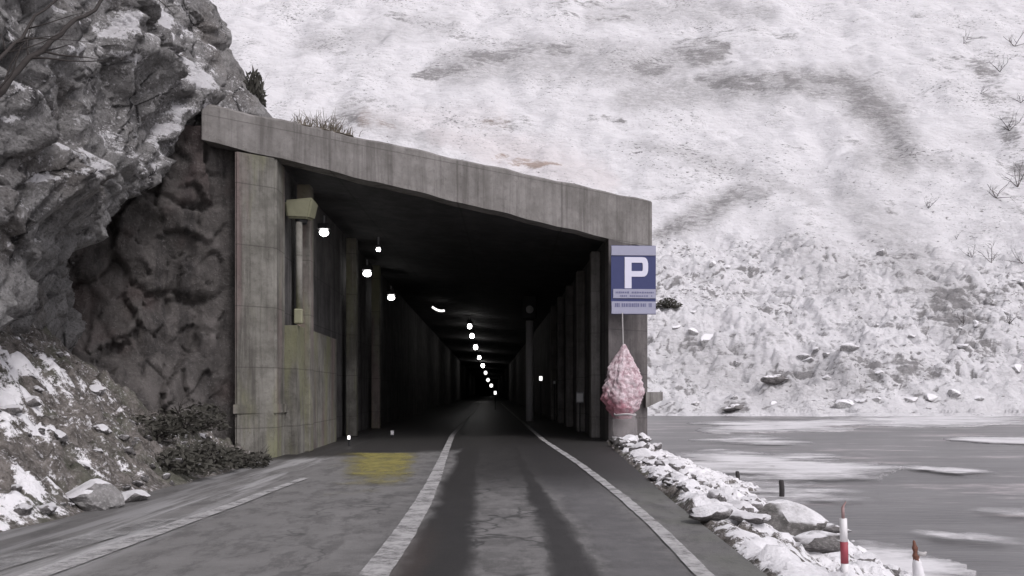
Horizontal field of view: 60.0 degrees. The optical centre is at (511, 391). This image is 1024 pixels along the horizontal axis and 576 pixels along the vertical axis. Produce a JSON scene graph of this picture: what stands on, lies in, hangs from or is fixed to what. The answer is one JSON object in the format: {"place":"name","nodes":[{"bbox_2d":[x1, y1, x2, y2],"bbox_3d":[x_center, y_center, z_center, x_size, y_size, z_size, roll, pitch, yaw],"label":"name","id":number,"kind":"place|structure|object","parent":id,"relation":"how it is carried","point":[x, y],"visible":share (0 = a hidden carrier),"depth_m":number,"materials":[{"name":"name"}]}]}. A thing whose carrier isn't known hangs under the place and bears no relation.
{"place":"outdoors","nodes":[
{"label":"outdoors","id":0,"kind":"place"},
{"bbox_2d":[0,323,259,531],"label":"slope","id":1,"kind":"structure","parent":0,"point":[46,467],"depth_m":13.65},
{"bbox_2d":[0,404,22,414],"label":"rubble stone","id":2,"kind":"object","parent":1,"relation":"on","point":[11,409],"visible":0.94,"depth_m":11.98,"materials":[{"name":"stone"}]},
{"bbox_2d":[11,484,22,491],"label":"rubble stone","id":3,"kind":"object","parent":1,"relation":"on","point":[16,487],"visible":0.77,"depth_m":10.39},
{"bbox_2d":[13,503,32,515],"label":"rubble stone","id":4,"kind":"object","parent":1,"relation":"on","point":[23,509],"visible":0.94,"depth_m":10.01,"materials":[{"name":"stone"}]},
{"bbox_2d":[25,396,41,406],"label":"rubble stone","id":5,"kind":"object","parent":1,"relation":"on","point":[33,401],"visible":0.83,"depth_m":13.02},
{"bbox_2d":[34,385,43,391],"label":"rubble stone","id":6,"kind":"object","parent":1,"relation":"on","point":[38,388],"visible":0.94,"depth_m":13.72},
{"bbox_2d":[38,502,56,513],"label":"rubble stone","id":7,"kind":"object","parent":1,"relation":"on","point":[48,508],"visible":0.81,"depth_m":10.35,"materials":[{"name":"stone"}]},
{"bbox_2d":[54,429,68,442],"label":"rubble stone","id":8,"kind":"object","parent":1,"relation":"on","point":[61,436],"visible":0.98,"depth_m":12.41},
{"bbox_2d":[65,478,124,510],"bbox_3d":[-5.443,1.380,11.416,0.640,0.501,0.673,0,0,25],"label":"boulder","id":9,"kind":"object","parent":1,"relation":"on","point":[96,494],"visible":0.86,"depth_m":11.29,"materials":[{"name":"stone"}]},
{"bbox_2d":[89,384,105,395],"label":"rubble stone","id":10,"kind":"object","parent":1,"relation":"on","point":[97,389],"visible":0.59,"depth_m":16.10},
{"bbox_2d":[93,424,111,433],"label":"rubble stone","id":11,"kind":"object","parent":1,"relation":"on","point":[102,428],"visible":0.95,"depth_m":14.12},
{"bbox_2d":[118,435,129,440],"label":"rubble stone","id":12,"kind":"object","parent":1,"relation":"on","point":[124,437],"visible":1,"depth_m":14.40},
{"bbox_2d":[123,446,133,454],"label":"rubble stone","id":13,"kind":"object","parent":1,"relation":"on","point":[128,450],"visible":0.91,"depth_m":13.89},
{"bbox_2d":[132,481,143,486],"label":"rubble stone","id":14,"kind":"object","parent":1,"relation":"on","point":[138,483],"visible":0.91,"depth_m":13.03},
{"bbox_2d":[66,125,234,445],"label":"rock wall","id":15,"kind":"structure","parent":1,"relation":"on","point":[152,276],"depth_m":19.31,"materials":[{"name":"stone"}]},
{"bbox_2d":[113,405,188,444],"bbox_3d":[-6.509,0.603,15.997,1.275,0.782,1.132,0,0,-20],"label":"scrub","id":16,"kind":"object","parent":1,"relation":"on","point":[158,426],"visible":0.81,"depth_m":15.88,"materials":[{"name":"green plant"}]},
{"bbox_2d":[161,458,182,468],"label":"rubble stone","id":17,"kind":"object","parent":1,"relation":"on","point":[181,462],"visible":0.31,"depth_m":14.80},
{"bbox_2d":[155,426,217,476],"bbox_3d":[-5.620,0.991,14.992,1.247,0.899,1.048,0,0,0],"label":"scrub","id":18,"kind":"object","parent":1,"relation":"on","point":[191,459],"visible":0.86,"depth_m":14.81,"materials":[{"name":"brown plant"}]},
{"bbox_2d":[151,384,231,432],"bbox_3d":[-6.363,0.336,17.654,1.680,1.009,1.443,0,0,28],"label":"scrub","id":19,"kind":"object","parent":1,"relation":"on","point":[191,417],"visible":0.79,"depth_m":17.66,"materials":[{"name":"brown plant"}]},
{"bbox_2d":[185,436,245,469],"bbox_3d":[-5.616,1.133,16.412,1.277,0.612,1.180,0,0,28],"label":"scrub","id":20,"kind":"object","parent":1,"relation":"on","point":[221,457],"visible":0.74,"depth_m":16.29,"materials":[{"name":"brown plant"}]},
{"bbox_2d":[0,0,272,352],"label":"cliff","id":21,"kind":"structure","parent":0,"point":[87,149],"depth_m":15.16,"materials":[{"name":"stone"}]},
{"bbox_2d":[0,0,87,60],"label":"bare tree","id":22,"kind":"object","parent":21,"relation":"on","point":[9,49],"visible":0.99,"depth_m":10.28,"materials":[{"name":"brown plant"}]},
{"bbox_2d":[0,0,167,97],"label":"bare tree","id":23,"kind":"object","parent":21,"relation":"on","point":[14,74],"visible":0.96,"depth_m":10.44,"materials":[{"name":"brown plant"}]},
{"bbox_2d":[243,65,267,106],"bbox_3d":[-7.701,-9.042,26.327,1.038,1.450,1.230,0,0,-15],"label":"dark bush","id":24,"kind":"object","parent":21,"relation":"on","point":[255,87],"visible":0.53,"depth_m":26.11,"materials":[{"name":"green plant"}]},
{"bbox_2d":[0,394,766,575],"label":"road","id":25,"kind":"structure","parent":0,"point":[514,495],"depth_m":10.50,"materials":[{"name":"asphalt"}]},
{"bbox_2d":[0,519,171,568],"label":"road marking","id":26,"kind":"object","parent":25,"relation":"on","point":[87,536],"visible":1,"depth_m":8.89,"materials":[{"name":"white paint"}]},
{"bbox_2d":[122,489,150,502],"bbox_3d":[-5.205,1.445,12.225,0.403,0.180,0.458,0,0,-17],"label":"boulder","id":27,"kind":"object","parent":25,"relation":"on","point":[134,495],"visible":0.78,"depth_m":12.10,"materials":[{"name":"stone"}]},
{"bbox_2d":[19,478,306,575],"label":"road marking","id":28,"kind":"object","parent":25,"relation":"on","point":[48,571],"visible":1,"depth_m":8.87,"materials":[{"name":"white paint"}]},
{"bbox_2d":[219,437,272,469],"bbox_3d":[-5.444,1.317,17.504,1.396,0.992,1.258,0,0,0],"label":"scrub","id":29,"kind":"object","parent":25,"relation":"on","point":[261,461],"visible":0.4,"depth_m":17.49,"materials":[{"name":"brown plant"}]},
{"bbox_2d":[352,453,411,481],"bbox_3d":[-2.878,1.478,16.555,2.493,0.010,10.301,0,0,-4],"label":"road marking","id":30,"kind":"object","parent":25,"relation":"on","point":[376,464],"visible":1,"depth_m":18.28,"materials":[{"name":"yellow paint"}]},
{"bbox_2d":[360,404,479,575],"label":"road marking","id":31,"kind":"object","parent":25,"relation":"on","point":[380,567],"visible":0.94,"depth_m":9.84,"materials":[{"name":"white paint"}]},
{"bbox_2d":[202,104,662,457],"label":"rockfall gallery","id":32,"kind":"object","parent":25,"relation":"on","point":[485,248],"visible":0.96,"depth_m":27.56,"materials":[{"name":"concrete"}]},
{"bbox_2d":[294,222,302,323],"bbox_3d":[-5.138,-2.870,21.368,0.200,2.460,0.216,0,0,0],"label":"conduit","id":33,"kind":"object","parent":32,"relation":"attached to","point":[298,314],"visible":1,"depth_m":21.33,"materials":[{"name":"metal"}]},
{"bbox_2d":[285,198,317,224],"bbox_3d":[-5.178,-4.401,21.581,0.838,0.670,0.778,0,0,0],"label":"floodlight","id":34,"kind":"object","parent":32,"relation":"attached to","point":[303,210],"visible":0.96,"depth_m":21.27,"materials":[{"name":"yellow metal"}]},
{"bbox_2d":[317,215,330,235],"bbox_3d":[-5.218,-4.609,24.600,0.312,0.569,0.300,0,0,0],"label":"wall lamp","id":35,"kind":"object","parent":32,"relation":"attached to","point":[323,227],"visible":1,"depth_m":24.49,"materials":[{"name":"metal"}]},
{"bbox_2d":[362,259,372,276],"bbox_3d":[-5.227,-4.476,32.000,0.362,0.620,0.348,0,0,0],"label":"wall lamp","id":36,"kind":"object","parent":32,"relation":"attached to","point":[366,268],"visible":1,"depth_m":31.88,"materials":[{"name":"metal"}]},
{"bbox_2d":[375,237,380,250],"bbox_3d":[-4.220,-4.665,28.000,0.175,0.454,0.168,0,0,0],"label":"wall lamp","id":37,"kind":"object","parent":32,"relation":"attached to","point":[378,246],"visible":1,"depth_m":27.95,"materials":[{"name":"metal"}]},
{"bbox_2d":[386,286,395,299],"bbox_3d":[-5.383,-4.413,39.500,0.388,0.645,0.372,0,0,0],"label":"wall lamp","id":38,"kind":"object","parent":32,"relation":"attached to","point":[391,293],"visible":1,"depth_m":39.34,"materials":[{"name":"metal"}]},
{"bbox_2d":[432,304,444,311],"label":"strip lamp","id":39,"kind":"object","parent":32,"relation":"hanging from","point":[438,308],"visible":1,"depth_m":51.96,"materials":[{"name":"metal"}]},
{"bbox_2d":[611,245,655,314],"bbox_3d":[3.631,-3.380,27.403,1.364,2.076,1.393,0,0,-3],"label":"parking sign","id":40,"kind":"object","parent":32,"relation":"attached to","point":[633,279],"visible":1,"depth_m":26.72,"materials":[{"name":"blue"}]},
{"bbox_2d":[600,313,644,418],"bbox_3d":[3.309,-0.783,26.569,1.338,3.198,0.809,0,0,0],"label":"net bundle","id":41,"kind":"object","parent":40,"relation":"hanging from","point":[623,389],"visible":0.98,"depth_m":26.39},
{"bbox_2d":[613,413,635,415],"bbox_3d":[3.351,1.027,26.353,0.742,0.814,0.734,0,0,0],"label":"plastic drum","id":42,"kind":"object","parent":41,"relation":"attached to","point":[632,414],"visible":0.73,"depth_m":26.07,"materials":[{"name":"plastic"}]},
{"bbox_2d":[522,296,536,420],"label":"signal mast","id":43,"kind":"object","parent":25,"relation":"on","point":[529,309],"visible":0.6,"depth_m":45.81,"materials":[{"name":"metal"}]},
{"bbox_2d":[539,376,542,419],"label":"reflector","id":44,"kind":"object","parent":25,"relation":"on","point":[540,378],"visible":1,"depth_m":48.04,"materials":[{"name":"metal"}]},
{"bbox_2d":[576,392,583,431],"bbox_3d":[2.532,0.755,33.032,0.286,1.490,0.104,0,0,0],"label":"reflector","id":45,"kind":"object","parent":25,"relation":"on","point":[579,397],"visible":1,"depth_m":33.02,"materials":[{"name":"metal"}]},
{"bbox_2d":[502,404,714,575],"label":"road marking","id":46,"kind":"object","parent":25,"relation":"on","point":[692,561],"visible":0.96,"depth_m":9.90,"materials":[{"name":"white paint"}]},
{"bbox_2d":[210,0,1023,416],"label":"hill","id":47,"kind":"structure","parent":0,"point":[770,152],"depth_m":228.45,"materials":[{"name":"snow"}]},
{"bbox_2d":[656,296,682,308],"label":"dark bush","id":48,"kind":"object","parent":47,"relation":"on","point":[667,303],"visible":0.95,"depth_m":144.94,"materials":[{"name":"green plant"}]},
{"bbox_2d":[688,328,697,335],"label":"hill boulder","id":49,"kind":"object","parent":47,"relation":"on","point":[693,331],"visible":1,"depth_m":135.69,"materials":[{"name":"stone"}]},
{"bbox_2d":[699,334,712,344],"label":"hill boulder","id":50,"kind":"object","parent":47,"relation":"on","point":[705,338],"visible":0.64,"depth_m":134.48,"materials":[{"name":"stone"}]},
{"bbox_2d":[722,404,743,411],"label":"boulder","id":51,"kind":"object","parent":47,"relation":"on","point":[732,407],"visible":1,"depth_m":114.42,"materials":[{"name":"stone"}]},
{"bbox_2d":[760,374,788,384],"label":"boulder","id":52,"kind":"object","parent":47,"relation":"on","point":[776,379],"visible":1,"depth_m":119.61,"materials":[{"name":"stone"}]},
{"bbox_2d":[796,353,809,359],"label":"hill boulder","id":53,"kind":"object","parent":47,"relation":"on","point":[801,356],"visible":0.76,"depth_m":130.18,"materials":[{"name":"stone"}]},
{"bbox_2d":[834,399,853,408],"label":"hill boulder","id":54,"kind":"object","parent":47,"relation":"on","point":[841,403],"visible":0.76,"depth_m":115.75,"materials":[{"name":"stone"}]},
{"bbox_2d":[839,342,858,351],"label":"boulder","id":55,"kind":"object","parent":47,"relation":"on","point":[848,346],"visible":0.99,"depth_m":123.97,"materials":[{"name":"stone"}]},
{"bbox_2d":[876,248,886,255],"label":"hill boulder","id":56,"kind":"object","parent":47,"relation":"on","point":[882,252],"visible":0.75,"depth_m":175.53,"materials":[{"name":"stone"}]},
{"bbox_2d":[904,397,917,402],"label":"hill boulder","id":57,"kind":"object","parent":47,"relation":"on","point":[910,399],"visible":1,"depth_m":116.54,"materials":[{"name":"stone"}]},
{"bbox_2d":[924,393,937,401],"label":"hill boulder","id":58,"kind":"object","parent":47,"relation":"on","point":[931,397],"visible":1,"depth_m":116.06,"materials":[{"name":"stone"}]},
{"bbox_2d":[947,389,960,397],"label":"hill boulder","id":59,"kind":"object","parent":47,"relation":"on","point":[952,393],"visible":1,"depth_m":115.59,"materials":[{"name":"stone"}]},
{"bbox_2d":[958,344,968,349],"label":"boulder","id":60,"kind":"object","parent":47,"relation":"on","point":[963,346],"visible":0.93,"depth_m":131.39,"materials":[{"name":"stone"}]},
{"bbox_2d":[970,239,1003,262],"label":"bare shrub","id":61,"kind":"object","parent":47,"relation":"on","point":[991,258],"visible":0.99,"depth_m":174.53,"materials":[{"name":"grey plant"}]},
{"bbox_2d":[984,298,992,304],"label":"hill boulder","id":62,"kind":"object","parent":47,"relation":"on","point":[988,301],"visible":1,"depth_m":150.59,"materials":[{"name":"stone"}]},
{"bbox_2d":[983,169,1021,201],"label":"bare shrub","id":63,"kind":"object","parent":47,"relation":"on","point":[999,191],"visible":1,"depth_m":196.91,"materials":[{"name":"grey plant"}]},
{"bbox_2d":[998,159,1023,186],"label":"bare shrub","id":64,"kind":"object","parent":47,"relation":"on","point":[1015,177],"visible":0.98,"depth_m":203.10,"materials":[{"name":"grey plant"}]},
{"bbox_2d":[1010,364,1021,371],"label":"hill boulder","id":65,"kind":"object","parent":47,"relation":"on","point":[1016,367],"visible":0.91,"depth_m":126.29,"materials":[{"name":"stone"}]},
{"bbox_2d":[606,435,911,575],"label":"bank","id":66,"kind":"structure","parent":0,"point":[767,549],"depth_m":10.04,"materials":[{"name":"snow"}]},
{"bbox_2d":[614,437,626,446],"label":"shore rock","id":67,"kind":"object","parent":66,"relation":"on","point":[619,441],"visible":0.77,"depth_m":22.74,"materials":[{"name":"stone"}]},
{"bbox_2d":[622,436,636,443],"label":"shore rock","id":68,"kind":"object","parent":66,"relation":"on","point":[631,439],"visible":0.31,"depth_m":23.83,"materials":[{"name":"stone"}]},
{"bbox_2d":[629,441,649,451],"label":"shore rock","id":69,"kind":"object","parent":66,"relation":"on","point":[640,444],"visible":0.56,"depth_m":21.14,"materials":[{"name":"stone"}]},
{"bbox_2d":[632,448,655,459],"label":"shore rock","id":70,"kind":"object","parent":66,"relation":"on","point":[648,453],"visible":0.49,"depth_m":20.01,"materials":[{"name":"stone"}]},
{"bbox_2d":[638,432,650,441],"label":"shore rock","id":71,"kind":"object","parent":66,"relation":"on","point":[642,436],"visible":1,"depth_m":26.91,"materials":[{"name":"stone"}]},
{"bbox_2d":[647,469,668,480],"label":"shore rock","id":72,"kind":"object","parent":66,"relation":"on","point":[654,475],"visible":0.76,"depth_m":15.00,"materials":[{"name":"stone"}]},
{"bbox_2d":[654,460,664,465],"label":"shore rock","id":73,"kind":"object","parent":66,"relation":"on","point":[658,462],"visible":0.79,"depth_m":16.77,"materials":[{"name":"stone"}]},
{"bbox_2d":[668,461,677,469],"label":"shore rock","id":74,"kind":"object","parent":66,"relation":"on","point":[673,465],"visible":0.81,"depth_m":17.03,"materials":[{"name":"stone"}]},
{"bbox_2d":[664,460,685,468],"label":"shore rock","id":75,"kind":"object","parent":66,"relation":"on","point":[681,465],"visible":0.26,"depth_m":18.47,"materials":[{"name":"stone"}]},
{"bbox_2d":[676,481,685,488],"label":"shore rock","id":76,"kind":"object","parent":66,"relation":"on","point":[680,485],"visible":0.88,"depth_m":12.60,"materials":[{"name":"stone"}]},
{"bbox_2d":[678,469,691,478],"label":"shore rock","id":77,"kind":"object","parent":66,"relation":"on","point":[685,472],"visible":0.4,"depth_m":17.36,"materials":[{"name":"stone"}]},
{"bbox_2d":[686,503,730,521],"bbox_3d":[2.233,1.381,10.130,0.450,0.196,0.364,0,0,-36],"label":"boulder","id":78,"kind":"object","parent":66,"relation":"on","point":[712,511],"visible":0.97,"depth_m":10.03,"materials":[{"name":"stone"}]},
{"bbox_2d":[707,489,719,498],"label":"shore rock","id":79,"kind":"object","parent":66,"relation":"on","point":[713,493],"visible":1,"depth_m":11.62,"materials":[{"name":"stone"}]},
{"bbox_2d":[717,492,726,501],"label":"shore rock","id":80,"kind":"object","parent":66,"relation":"on","point":[722,498],"visible":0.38,"depth_m":12.08,"materials":[{"name":"stone"}]},
{"bbox_2d":[719,486,733,494],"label":"shore rock","id":81,"kind":"object","parent":66,"relation":"on","point":[725,490],"visible":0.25,"depth_m":14.30,"materials":[{"name":"stone"}]},
{"bbox_2d":[723,493,740,502],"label":"shore rock","id":82,"kind":"object","parent":66,"relation":"on","point":[729,497],"visible":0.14,"depth_m":13.16,"materials":[{"name":"stone"}]},
{"bbox_2d":[733,503,744,509],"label":"shore rock","id":83,"kind":"object","parent":66,"relation":"on","point":[739,506],"visible":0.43,"depth_m":11.53,"materials":[{"name":"stone"}]},
{"bbox_2d":[728,500,753,512],"bbox_3d":[3.232,1.649,12.610,0.375,0.265,0.474,-23,28,-38],"label":"shore rock","id":84,"kind":"object","parent":66,"relation":"on","point":[748,506],"visible":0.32,"depth_m":12.46,"materials":[{"name":"stone"}]},
{"bbox_2d":[729,511,770,523],"bbox_3d":[2.724,1.435,10.057,0.442,0.133,0.289,0,0,37],"label":"boulder","id":85,"kind":"object","parent":66,"relation":"on","point":[754,518],"visible":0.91,"depth_m":9.98,"materials":[{"name":"stone"}]},
{"bbox_2d":[747,500,762,509],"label":"shore rock","id":86,"kind":"object","parent":66,"relation":"on","point":[757,505],"visible":0.52,"depth_m":17.47,"materials":[{"name":"stone"}]},
{"bbox_2d":[779,480,784,497],"bbox_3d":[7.798,2.973,25.633,0.160,0.856,0.150,0,0,0],"label":"stake","id":87,"kind":"object","parent":66,"relation":"on","point":[781,489],"visible":0.71,"depth_m":25.57,"materials":[{"name":"black wood"}]},
{"bbox_2d":[757,499,828,535],"bbox_3d":[4.073,1.905,13.207,1.173,0.608,0.780,0,0,8],"label":"boulder","id":88,"kind":"object","parent":66,"relation":"on","point":[791,518],"visible":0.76,"depth_m":12.94,"materials":[{"name":"stone"}]},
{"bbox_2d":[793,531,839,553],"bbox_3d":[3.391,1.733,10.136,0.936,0.288,0.441,0,0,-5],"label":"boulder","id":89,"kind":"object","parent":66,"relation":"on","point":[823,542],"visible":0.59,"depth_m":10.03,"materials":[{"name":"stone"}]},
{"bbox_2d":[822,523,852,533],"bbox_3d":[5.938,2.578,16.763,0.935,0.208,0.442,0,0,13],"label":"boulder","id":90,"kind":"object","parent":66,"relation":"on","point":[831,528],"visible":0.39,"depth_m":16.58,"materials":[{"name":"stone"}]},
{"bbox_2d":[839,501,848,572],"bbox_3d":[2.809,1.248,7.500,0.066,0.646,0.063,-2,0,0],"label":"marker pole","id":91,"kind":"object","parent":66,"relation":"on","point":[844,557],"visible":1,"depth_m":7.48,"materials":[{"name":"white paint"}]},
{"bbox_2d":[851,552,876,561],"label":"shore rock","id":92,"kind":"object","parent":66,"relation":"on","point":[868,556],"visible":0.56,"depth_m":13.86,"materials":[{"name":"stone"}]},
{"bbox_2d":[884,564,901,575],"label":"shore rock","id":93,"kind":"object","parent":66,"relation":"on","point":[896,570],"visible":0.56,"depth_m":13.84,"materials":[{"name":"stone"}]},
{"bbox_2d":[912,540,926,575],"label":"broken post","id":94,"kind":"object","parent":66,"relation":"on","point":[917,566],"visible":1,"depth_m":14.20,"materials":[{"name":"white wood"}]},
{"bbox_2d":[647,416,1023,575],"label":"lake water","id":95,"kind":"structure","parent":0,"point":[900,504],"depth_m":30.70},
{"bbox_2d":[701,437,798,444],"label":"ice floe","id":96,"kind":"object","parent":95,"relation":"on","point":[757,440],"visible":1,"depth_m":55.51,"materials":[{"name":"ice"}]},
{"bbox_2d":[685,449,892,479],"bbox_3d":[9.422,3.062,37.804,11.419,0.075,16.206,0,0,-25],"label":"ice floe","id":97,"kind":"object","parent":95,"relation":"on","point":[774,467],"visible":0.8,"depth_m":35.99,"materials":[{"name":"ice"}]},
{"bbox_2d":[692,419,895,433],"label":"ice floe","id":98,"kind":"object","parent":95,"relation":"on","point":[760,426],"visible":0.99,"depth_m":80.52,"materials":[{"name":"ice"}]},
{"bbox_2d":[751,484,842,501],"bbox_3d":[7.791,3.057,26.911,6.820,0.075,7.806,0,0,0],"label":"ice floe","id":99,"kind":"object","parent":95,"relation":"on","point":[793,494],"visible":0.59,"depth_m":26.36,"materials":[{"name":"ice"}]},
{"bbox_2d":[776,453,825,458],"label":"ice floe","id":100,"kind":"object","parent":95,"relation":"on","point":[808,455],"visible":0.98,"depth_m":41.32,"materials":[{"name":"ice"}]},
{"bbox_2d":[861,545,975,575],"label":"ice floe","id":101,"kind":"object","parent":95,"relation":"on","point":[902,558],"visible":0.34,"depth_m":15.60,"materials":[{"name":"ice"}]},
{"bbox_2d":[819,416,1023,427],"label":"ice floe","id":102,"kind":"object","parent":95,"relation":"on","point":[924,421],"visible":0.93,"depth_m":94.83,"materials":[{"name":"ice"}]},
{"bbox_2d":[908,466,980,472],"bbox_3d":[16.695,3.050,34.629,3.492,0.075,4.462,0,0,-31],"label":"ice floe","id":103,"kind":"object","parent":95,"relation":"on","point":[950,470],"visible":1,"depth_m":34.46,"materials":[{"name":"ice"}]},
{"bbox_2d":[928,531,998,539],"bbox_3d":[9.415,3.026,18.367,2.694,0.075,1.736,0,0,27],"label":"ice floe","id":104,"kind":"object","parent":95,"relation":"on","point":[949,535],"visible":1,"depth_m":18.46,"materials":[{"name":"ice"}]},
{"bbox_2d":[944,437,1023,443],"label":"ice floe","id":105,"kind":"object","parent":95,"relation":"on","point":[1016,440],"visible":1,"depth_m":56.56,"materials":[{"name":"ice"}]},
{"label":"roof drift","id":106,"kind":"object","parent":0,"visible":0},
{"bbox_2d":[291,111,312,126],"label":"grass tuft","id":107,"kind":"object","parent":106,"relation":"on","point":[300,122],"visible":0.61,"depth_m":20.88,"materials":[{"name":"plant"}]},
{"bbox_2d":[301,107,336,130],"bbox_3d":[-4.643,-6.509,21.183,0.895,0.608,0.944,0,0,-42],"label":"grass tuft","id":108,"kind":"object","parent":106,"relation":"on","point":[323,126],"visible":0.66,"depth_m":21.21,"materials":[{"name":"plant"}]},
{"bbox_2d":[313,116,346,133],"bbox_3d":[-4.403,-6.455,21.455,0.815,0.508,0.611,0,0,-11],"label":"grass tuft","id":109,"kind":"object","parent":106,"relation":"on","point":[335,127],"visible":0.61,"depth_m":21.37,"materials":[{"name":"plant"}]},
{"bbox_2d":[329,120,362,136],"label":"grass tuft","id":110,"kind":"object","parent":106,"relation":"on","point":[347,133],"visible":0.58,"depth_m":21.56,"materials":[{"name":"plant"}]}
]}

